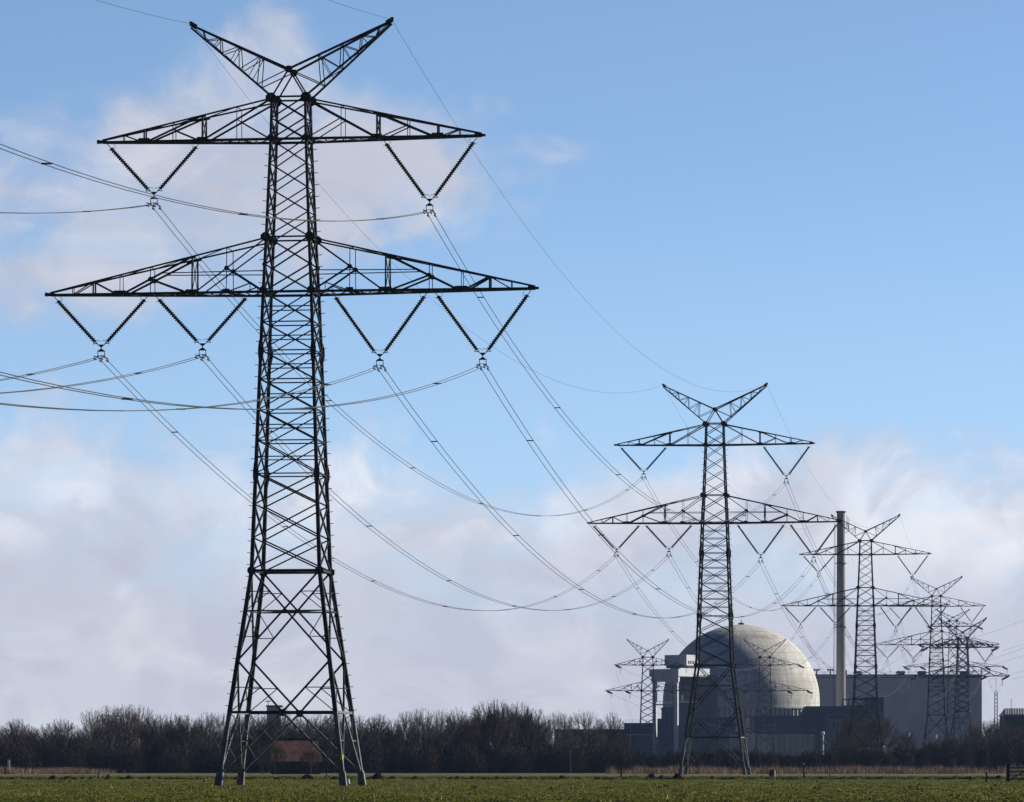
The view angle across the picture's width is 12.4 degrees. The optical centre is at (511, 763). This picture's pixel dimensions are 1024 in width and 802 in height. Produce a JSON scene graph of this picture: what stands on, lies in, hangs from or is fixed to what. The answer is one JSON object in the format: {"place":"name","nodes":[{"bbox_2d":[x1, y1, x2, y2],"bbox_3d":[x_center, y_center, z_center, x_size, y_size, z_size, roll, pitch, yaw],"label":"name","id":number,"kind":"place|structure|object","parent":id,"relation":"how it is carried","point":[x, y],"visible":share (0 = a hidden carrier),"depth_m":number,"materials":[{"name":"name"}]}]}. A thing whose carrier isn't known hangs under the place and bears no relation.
{"place":"outdoors","nodes":[
{"label":"outdoors","id":0,"kind":"place"},
{"bbox_2d":[266,701,282,725],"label":"flat roof block","id":1,"kind":"structure","parent":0,"point":[271,707],"depth_m":1500.00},
{"bbox_2d":[270,738,322,773],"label":"barn","id":2,"kind":"structure","parent":0,"point":[293,748],"depth_m":760.44,"materials":[{"name":"brick"}]},
{"bbox_2d":[292,761,304,773],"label":"door","id":3,"kind":"structure","parent":2,"relation":"in","point":[298,767],"depth_m":759.96,"materials":[{"name":"grey wood"}]},
{"bbox_2d":[0,767,1023,801],"bbox_3d":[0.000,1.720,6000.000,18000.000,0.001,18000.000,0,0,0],"label":"ground","id":4,"kind":"structure","parent":0,"point":[875,787],"depth_m":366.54,"materials":[{"name":"plant"}]},
{"bbox_2d":[0,725,10,757],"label":"bare tree","id":5,"kind":"object","parent":4,"relation":"on","point":[2,743],"visible":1,"depth_m":837.61,"materials":[{"name":"brown plant"}]},
{"bbox_2d":[2,717,30,754],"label":"bare tree","id":6,"kind":"object","parent":4,"relation":"on","point":[13,730],"visible":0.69,"depth_m":848.52,"materials":[{"name":"brown plant"}]},
{"bbox_2d":[15,724,43,754],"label":"bare tree","id":7,"kind":"object","parent":4,"relation":"on","point":[31,732],"visible":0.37,"depth_m":859.40,"materials":[{"name":"brown plant"}]},
{"bbox_2d":[30,722,64,754],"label":"bare tree","id":8,"kind":"object","parent":4,"relation":"on","point":[45,734],"visible":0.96,"depth_m":844.68,"materials":[{"name":"brown plant"}]},
{"bbox_2d":[0,766,125,773],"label":"dry reeds","id":9,"kind":"object","parent":4,"relation":"on","point":[66,770],"visible":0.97,"depth_m":783.49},
{"bbox_2d":[47,718,78,759],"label":"bare tree","id":10,"kind":"object","parent":4,"relation":"on","point":[65,735],"visible":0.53,"depth_m":855.44,"materials":[{"name":"brown plant"}]},
{"bbox_2d":[69,729,89,759],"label":"bare tree","id":11,"kind":"object","parent":4,"relation":"on","point":[82,738],"visible":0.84,"depth_m":840.61,"materials":[{"name":"brown plant"}]},
{"bbox_2d":[74,709,114,755],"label":"bare tree","id":12,"kind":"object","parent":4,"relation":"on","point":[92,738],"visible":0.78,"depth_m":851.84,"materials":[{"name":"brown plant"}]},
{"bbox_2d":[95,704,125,751],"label":"bare tree","id":13,"kind":"object","parent":4,"relation":"on","point":[109,719],"visible":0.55,"depth_m":861.97,"materials":[{"name":"brown plant"}]},
{"bbox_2d":[108,704,142,752],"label":"bare tree","id":14,"kind":"object","parent":4,"relation":"on","point":[123,727],"visible":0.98,"depth_m":847.58,"materials":[{"name":"brown plant"}]},
{"bbox_2d":[119,705,158,750],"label":"bare tree","id":15,"kind":"object","parent":4,"relation":"on","point":[141,719],"visible":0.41,"depth_m":858.52,"materials":[{"name":"brown plant"}]},
{"bbox_2d":[136,714,174,751],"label":"bare tree","id":16,"kind":"object","parent":4,"relation":"on","point":[153,729],"visible":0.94,"depth_m":843.22,"materials":[{"name":"brown plant"}]},
{"bbox_2d":[164,712,182,750],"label":"bare tree","id":17,"kind":"object","parent":4,"relation":"on","point":[170,720],"visible":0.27,"depth_m":854.78,"materials":[{"name":"brown plant"}]},
{"bbox_2d":[166,714,206,767],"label":"bare tree","id":18,"kind":"object","parent":4,"relation":"on","point":[176,736],"visible":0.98,"depth_m":838.98,"materials":[{"name":"brown plant"}]},
{"bbox_2d":[195,711,218,768],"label":"bare tree","id":19,"kind":"object","parent":4,"relation":"on","point":[205,728],"visible":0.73,"depth_m":850.52,"materials":[{"name":"brown plant"}]},
{"bbox_2d":[202,712,237,753],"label":"bare tree","id":20,"kind":"object","parent":4,"relation":"on","point":[220,727],"visible":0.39,"depth_m":861.80,"materials":[{"name":"brown plant"}]},
{"bbox_2d":[222,714,259,753],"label":"bare tree","id":21,"kind":"object","parent":4,"relation":"on","point":[235,736],"visible":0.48,"depth_m":846.39,"materials":[{"name":"brown plant"}]},
{"bbox_2d":[238,714,272,753],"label":"bare tree","id":22,"kind":"object","parent":4,"relation":"on","point":[257,720],"visible":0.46,"depth_m":857.32,"materials":[{"name":"brown plant"}]},
{"bbox_2d":[252,746,271,773],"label":"bare tree","id":23,"kind":"object","parent":4,"relation":"on","point":[260,758],"visible":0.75,"depth_m":747.84,"materials":[{"name":"brown plant"}]},
{"bbox_2d":[257,714,286,753],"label":"bare tree","id":24,"kind":"object","parent":4,"relation":"on","point":[263,734],"visible":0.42,"depth_m":853.37,"materials":[{"name":"brown plant"}]},
{"bbox_2d":[261,742,287,773],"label":"bare tree","id":25,"kind":"object","parent":4,"relation":"on","point":[276,752],"visible":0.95,"depth_m":741.85,"materials":[{"name":"brown plant"}]},
{"bbox_2d":[0,713,550,758],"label":"woodland","id":26,"kind":"object","parent":4,"relation":"on","point":[219,741],"visible":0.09,"depth_m":878.65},
{"bbox_2d":[269,708,293,737],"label":"bare tree","id":27,"kind":"object","parent":4,"relation":"on","point":[277,725],"visible":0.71,"depth_m":842.74,"materials":[{"name":"brown plant"}]},
{"bbox_2d":[45,17,538,785],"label":"power pylon","id":28,"kind":"object","parent":4,"relation":"on","point":[275,139],"visible":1,"depth_m":369.46,"materials":[{"name":"metal"}]},
{"bbox_2d":[0,357,103,380],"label":"conductor","id":29,"kind":"object","parent":28,"relation":"attached to","point":[50,369],"visible":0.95,"depth_m":354.59,"materials":[{"name":"paint"}]},
{"bbox_2d":[0,204,156,213],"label":"conductor","id":30,"kind":"object","parent":28,"relation":"attached to","point":[86,211],"visible":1,"depth_m":351.27,"materials":[{"name":"paint"}]},
{"bbox_2d":[0,356,204,393],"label":"conductor","id":31,"kind":"object","parent":28,"relation":"attached to","point":[136,373],"visible":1,"depth_m":335.35,"materials":[{"name":"paint"}]},
{"bbox_2d":[0,367,378,410],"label":"conductor","id":32,"kind":"object","parent":28,"relation":"attached to","point":[327,384],"visible":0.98,"depth_m":293.72,"materials":[{"name":"paint"}]},
{"bbox_2d":[0,144,432,221],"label":"conductor","id":33,"kind":"object","parent":28,"relation":"attached to","point":[240,213],"visible":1,"depth_m":273.19,"materials":[{"name":"paint"}]},
{"bbox_2d":[0,366,483,409],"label":"conductor","id":34,"kind":"object","parent":28,"relation":"attached to","point":[131,399],"visible":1,"depth_m":257.41,"materials":[{"name":"paint"}]},
{"bbox_2d":[102,358,616,610],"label":"conductor","id":35,"kind":"object","parent":28,"relation":"attached to","point":[310,542],"visible":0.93,"depth_m":457.23,"materials":[{"name":"paint"}]},
{"bbox_2d":[151,205,642,515],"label":"conductor","id":36,"kind":"object","parent":28,"relation":"attached to","point":[351,418],"visible":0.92,"depth_m":471.08,"materials":[{"name":"paint"}]},
{"bbox_2d":[201,357,666,610],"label":"conductor","id":37,"kind":"object","parent":28,"relation":"attached to","point":[394,543],"visible":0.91,"depth_m":466.93,"materials":[{"name":"paint"}]},
{"bbox_2d":[378,367,760,617],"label":"conductor","id":38,"kind":"object","parent":28,"relation":"attached to","point":[518,535],"visible":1,"depth_m":447.38,"materials":[{"name":"paint"}]},
{"bbox_2d":[393,22,760,391],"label":"earth wire","id":39,"kind":"object","parent":28,"relation":"attached to","point":[529,231],"visible":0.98,"depth_m":443.45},
{"bbox_2d":[427,212,786,521],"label":"conductor","id":40,"kind":"object","parent":28,"relation":"attached to","point":[562,410],"visible":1,"depth_m":448.76,"materials":[{"name":"paint"}]},
{"bbox_2d":[480,366,813,617],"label":"conductor","id":41,"kind":"object","parent":28,"relation":"attached to","point":[600,530],"visible":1,"depth_m":443.56,"materials":[{"name":"paint"}]},
{"bbox_2d":[283,714,318,741],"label":"bare tree","id":42,"kind":"object","parent":4,"relation":"on","point":[301,726],"visible":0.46,"depth_m":838.56,"materials":[{"name":"brown plant"}]},
{"bbox_2d":[299,749,321,773],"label":"bare tree","id":43,"kind":"object","parent":4,"relation":"on","point":[312,757],"visible":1,"depth_m":744.67,"materials":[{"name":"brown plant"}]},
{"bbox_2d":[0,734,636,772],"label":"undergrowth","id":44,"kind":"object","parent":4,"relation":"on","point":[145,761],"visible":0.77,"depth_m":833.83,"materials":[{"name":"plant"}]},
{"bbox_2d":[302,714,336,756],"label":"bare tree","id":45,"kind":"object","parent":4,"relation":"on","point":[321,730],"visible":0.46,"depth_m":849.79,"materials":[{"name":"brown plant"}]},
{"bbox_2d":[320,714,349,752],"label":"bare tree","id":46,"kind":"object","parent":4,"relation":"on","point":[331,728],"visible":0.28,"depth_m":860.20,"materials":[{"name":"brown plant"}]},
{"bbox_2d":[335,716,380,752],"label":"bare tree","id":47,"kind":"object","parent":4,"relation":"on","point":[363,730],"visible":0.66,"depth_m":845.01,"materials":[{"name":"brown plant"}]},
{"bbox_2d":[361,713,395,752],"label":"bare tree","id":48,"kind":"object","parent":4,"relation":"on","point":[379,725],"visible":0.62,"depth_m":856.24,"materials":[{"name":"brown plant"}]},
{"bbox_2d":[383,718,405,760],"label":"bare tree","id":49,"kind":"object","parent":4,"relation":"on","point":[391,739],"visible":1,"depth_m":841.69,"materials":[{"name":"brown plant"}]},
{"bbox_2d":[393,711,420,754],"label":"bare tree","id":50,"kind":"object","parent":4,"relation":"on","point":[405,727],"visible":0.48,"depth_m":852.70,"materials":[{"name":"brown plant"}]},
{"bbox_2d":[407,708,439,754],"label":"bare tree","id":51,"kind":"object","parent":4,"relation":"on","point":[427,729],"visible":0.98,"depth_m":837.63,"materials":[{"name":"brown plant"}]},
{"bbox_2d":[420,710,462,753],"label":"bare tree","id":52,"kind":"object","parent":4,"relation":"on","point":[442,724],"visible":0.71,"depth_m":848.56,"materials":[{"name":"brown plant"}]},
{"bbox_2d":[442,706,470,754],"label":"bare tree","id":53,"kind":"object","parent":4,"relation":"on","point":[456,721],"visible":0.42,"depth_m":859.39,"materials":[{"name":"brown plant"}]},
{"bbox_2d":[454,715,485,756],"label":"bare tree","id":54,"kind":"object","parent":4,"relation":"on","point":[466,739],"visible":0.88,"depth_m":844.31,"materials":[{"name":"brown plant"}]},
{"bbox_2d":[465,700,501,754],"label":"bare tree","id":55,"kind":"object","parent":4,"relation":"on","point":[479,713],"visible":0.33,"depth_m":854.99,"materials":[{"name":"brown plant"}]},
{"bbox_2d":[479,700,513,762],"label":"bare tree","id":56,"kind":"object","parent":4,"relation":"on","point":[496,731],"visible":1,"depth_m":840.48,"materials":[{"name":"brown plant"}]},
{"bbox_2d":[493,703,523,754],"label":"bare tree","id":57,"kind":"object","parent":4,"relation":"on","point":[514,724],"visible":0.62,"depth_m":851.41,"materials":[{"name":"brown plant"}]},
{"bbox_2d":[0,774,1023,778],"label":"rough grass","id":58,"kind":"structure","parent":4,"relation":"on","point":[540,777],"depth_m":562.97,"materials":[{"name":"plant"}]},
{"bbox_2d":[0,776,1023,779],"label":"ditch edge","id":59,"kind":"object","parent":4,"relation":"on","point":[609,778],"visible":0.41,"depth_m":509.76,"materials":[{"name":"soil"}]},
{"bbox_2d":[508,702,533,754],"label":"bare tree","id":60,"kind":"object","parent":4,"relation":"on","point":[527,712],"visible":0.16,"depth_m":862.85,"materials":[{"name":"brown plant"}]},
{"bbox_2d":[513,708,551,754],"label":"bare tree","id":61,"kind":"object","parent":4,"relation":"on","point":[530,728],"visible":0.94,"depth_m":847.40,"materials":[{"name":"brown plant"}]},
{"bbox_2d":[529,715,558,754],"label":"bare tree","id":62,"kind":"object","parent":4,"relation":"on","point":[544,736],"visible":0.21,"depth_m":858.56,"materials":[{"name":"brown plant"}]},
{"bbox_2d":[539,709,570,755],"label":"bare tree","id":63,"kind":"object","parent":4,"relation":"on","point":[556,739],"visible":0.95,"depth_m":843.53,"materials":[{"name":"brown plant"}]},
{"bbox_2d":[557,714,580,752],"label":"bare tree","id":64,"kind":"object","parent":4,"relation":"on","point":[567,723],"visible":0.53,"depth_m":854.61,"materials":[{"name":"brown plant"}]},
{"bbox_2d":[562,709,607,770],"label":"bare tree","id":65,"kind":"object","parent":4,"relation":"on","point":[584,724],"visible":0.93,"depth_m":839.75,"materials":[{"name":"brown plant"}]},
{"bbox_2d":[555,729,625,750],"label":"long shed","id":66,"kind":"structure","parent":4,"relation":"on","point":[589,738],"depth_m":1300.00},
{"bbox_2d":[590,719,607,753],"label":"bare tree","id":67,"kind":"object","parent":4,"relation":"on","point":[601,732],"visible":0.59,"depth_m":850.52,"materials":[{"name":"brown plant"}]},
{"bbox_2d":[600,712,630,756],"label":"bare tree","id":68,"kind":"object","parent":4,"relation":"on","point":[612,729],"visible":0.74,"depth_m":861.45,"materials":[{"name":"brown plant"}]},
{"bbox_2d":[605,639,690,756],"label":"strain pylon","id":69,"kind":"object","parent":4,"relation":"on","point":[642,680],"visible":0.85,"depth_m":1848.47,"materials":[{"name":"metal"}]},
{"bbox_2d":[649,655,709,754],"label":"cask crane","id":70,"kind":"object","parent":4,"relation":"on","point":[675,673],"visible":0.84,"depth_m":1955.36,"materials":[{"name":"paint"}]},
{"bbox_2d":[673,675,717,752],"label":"reactor annex","id":71,"kind":"object","parent":4,"relation":"on","point":[707,707],"visible":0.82,"depth_m":1969.00,"materials":[{"name":"grey concrete"}]},
{"bbox_2d":[587,383,842,774],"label":"power pylon","id":72,"kind":"object","parent":4,"relation":"on","point":[704,495],"visible":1,"depth_m":723.12,"materials":[{"name":"metal"}]},
{"bbox_2d":[615,556,800,669],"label":"conductor","id":73,"kind":"object","parent":72,"relation":"attached to","point":[773,657],"visible":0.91,"depth_m":828.82,"materials":[{"name":"paint"}]},
{"bbox_2d":[644,481,818,610],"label":"conductor","id":74,"kind":"object","parent":72,"relation":"attached to","point":[711,577],"visible":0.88,"depth_m":850.17,"materials":[{"name":"paint"}]},
{"bbox_2d":[760,563,896,674],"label":"conductor","id":75,"kind":"object","parent":72,"relation":"attached to","point":[805,640],"visible":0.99,"depth_m":827.08,"materials":[{"name":"paint"}]},
{"bbox_2d":[785,482,913,614],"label":"conductor","id":76,"kind":"object","parent":72,"relation":"attached to","point":[828,570],"visible":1,"depth_m":830.20,"materials":[{"name":"paint"}]},
{"bbox_2d":[662,619,819,732],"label":"reactor dome","id":77,"kind":"structure","parent":4,"relation":"on","point":[785,703],"depth_m":2024.06,"materials":[{"name":"concrete"}]},
{"bbox_2d":[745,713,749,751],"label":"stair tower","id":78,"kind":"structure","parent":4,"relation":"on","point":[747,717],"depth_m":1850.00,"materials":[{"name":"metal"}]},
{"bbox_2d":[722,639,812,754],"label":"strain pylon","id":79,"kind":"object","parent":4,"relation":"on","point":[758,690],"visible":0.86,"depth_m":1848.19,"materials":[{"name":"metal"}]},
{"bbox_2d":[605,764,1023,773],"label":"reeds","id":80,"kind":"object","parent":4,"relation":"on","point":[877,769],"visible":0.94,"depth_m":786.07,"materials":[{"name":"plant"}]},
{"bbox_2d":[622,735,1023,770],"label":"hedge","id":81,"kind":"object","parent":4,"relation":"on","point":[984,757],"visible":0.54,"depth_m":923.13,"materials":[{"name":"plant"}]},
{"bbox_2d":[833,511,849,705],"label":"chimney","id":82,"kind":"object","parent":4,"relation":"on","point":[840,659],"visible":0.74,"depth_m":2078.38,"materials":[{"name":"concrete"}]},
{"bbox_2d":[830,734,854,753],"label":"bare tree","id":83,"kind":"object","parent":4,"relation":"on","point":[844,743],"visible":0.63,"depth_m":1009.51,"materials":[{"name":"brown plant"}]},
{"bbox_2d":[833,718,873,750],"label":"bare tree","id":84,"kind":"object","parent":4,"relation":"on","point":[856,730],"visible":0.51,"depth_m":1123.80,"materials":[{"name":"brown plant"}]},
{"bbox_2d":[781,514,949,752],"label":"power pylon","id":85,"kind":"object","parent":4,"relation":"on","point":[873,605],"visible":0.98,"depth_m":1102.84,"materials":[{"name":"metal"}]},
{"bbox_2d":[813,563,930,674],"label":"conductor","id":86,"kind":"object","parent":85,"relation":"attached to","point":[853,641],"visible":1,"depth_m":824.61,"materials":[{"name":"paint"}]},
{"bbox_2d":[854,715,902,753],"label":"bare tree","id":87,"kind":"object","parent":4,"relation":"on","point":[873,729],"visible":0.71,"depth_m":1133.83,"materials":[{"name":"brown plant"}]},
{"bbox_2d":[813,669,981,751],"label":"turbine hall","id":88,"kind":"structure","parent":4,"relation":"on","point":[901,709],"depth_m":2150.00,"materials":[{"name":"concrete"}]},
{"bbox_2d":[898,730,916,753],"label":"bare tree","id":89,"kind":"object","parent":4,"relation":"on","point":[908,738],"visible":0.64,"depth_m":1179.46,"materials":[{"name":"brown plant"}]},
{"bbox_2d":[838,734,1023,756],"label":"shrubbery","id":90,"kind":"object","parent":4,"relation":"on","point":[1019,743],"depth_m":1102.13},
{"bbox_2d":[876,576,998,747],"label":"power pylon","id":91,"kind":"object","parent":4,"relation":"on","point":[934,670],"visible":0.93,"depth_m":1466.74,"materials":[{"name":"metal"}]},
{"bbox_2d":[902,609,1007,742],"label":"strain pylon","id":92,"kind":"object","parent":4,"relation":"on","point":[957,626],"visible":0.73,"depth_m":1898.51,"materials":[{"name":"metal"}]},
{"bbox_2d":[911,617,1009,750],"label":"strain pylon","id":93,"kind":"object","parent":4,"relation":"on","point":[969,674],"visible":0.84,"depth_m":1638.77,"materials":[{"name":"metal"}]},
{"bbox_2d":[960,725,986,747],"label":"bare tree","id":94,"kind":"object","parent":4,"relation":"on","point":[974,733],"visible":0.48,"depth_m":1119.40,"materials":[{"name":"brown plant"}]},
{"bbox_2d":[972,719,996,741],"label":"bare tree","id":95,"kind":"object","parent":4,"relation":"on","point":[982,727],"visible":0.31,"depth_m":1149.05,"materials":[{"name":"brown plant"}]},
{"bbox_2d":[982,719,1011,741],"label":"bare tree","id":96,"kind":"object","parent":4,"relation":"on","point":[996,732],"visible":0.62,"depth_m":1138.99,"materials":[{"name":"brown plant"}]},
{"bbox_2d":[1006,764,1023,781],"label":"field gate","id":97,"kind":"structure","parent":4,"relation":"on","point":[1008,774],"depth_m":446.88,"materials":[{"name":"grey wood"}]},
{"bbox_2d":[0,0,1023,753],"label":"sky","id":98,"kind":"structure","parent":0,"point":[818,202],"materials":[{"name":"blue"}]},
{"bbox_2d":[623,723,652,755],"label":"workshop building","id":99,"kind":"structure","parent":0,"point":[640,738],"depth_m":1700.00,"materials":[{"name":"concrete"}]},
{"bbox_2d":[657,705,673,756],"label":"boiler house","id":100,"kind":"structure","parent":0,"point":[665,732],"depth_m":1985.00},
{"bbox_2d":[692,717,735,757],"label":"service building","id":101,"kind":"structure","parent":0,"point":[719,722],"depth_m":1950.00,"materials":[{"name":"concrete"}]},
{"bbox_2d":[750,713,801,732],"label":"flat building","id":102,"kind":"structure","parent":0,"point":[786,724],"depth_m":1955.00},
{"bbox_2d":[729,730,825,757],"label":"storage building","id":103,"kind":"structure","parent":0,"point":[805,740],"depth_m":1860.00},
{"bbox_2d":[799,706,864,754],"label":"machine house","id":104,"kind":"structure","parent":0,"point":[812,719],"depth_m":1960.00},
{"bbox_2d":[824,714,851,751],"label":"annex building","id":105,"kind":"structure","parent":0,"point":[832,724],"depth_m":1940.00,"materials":[{"name":"concrete"}]},
{"bbox_2d":[842,694,883,752],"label":"block house","id":106,"kind":"structure","parent":0,"point":[866,703],"depth_m":1975.00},
{"bbox_2d":[998,708,1023,739],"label":"striped roof building","id":107,"kind":"structure","parent":0,"point":[1013,716],"depth_m":1400.00,"materials":[{"name":"metal"}]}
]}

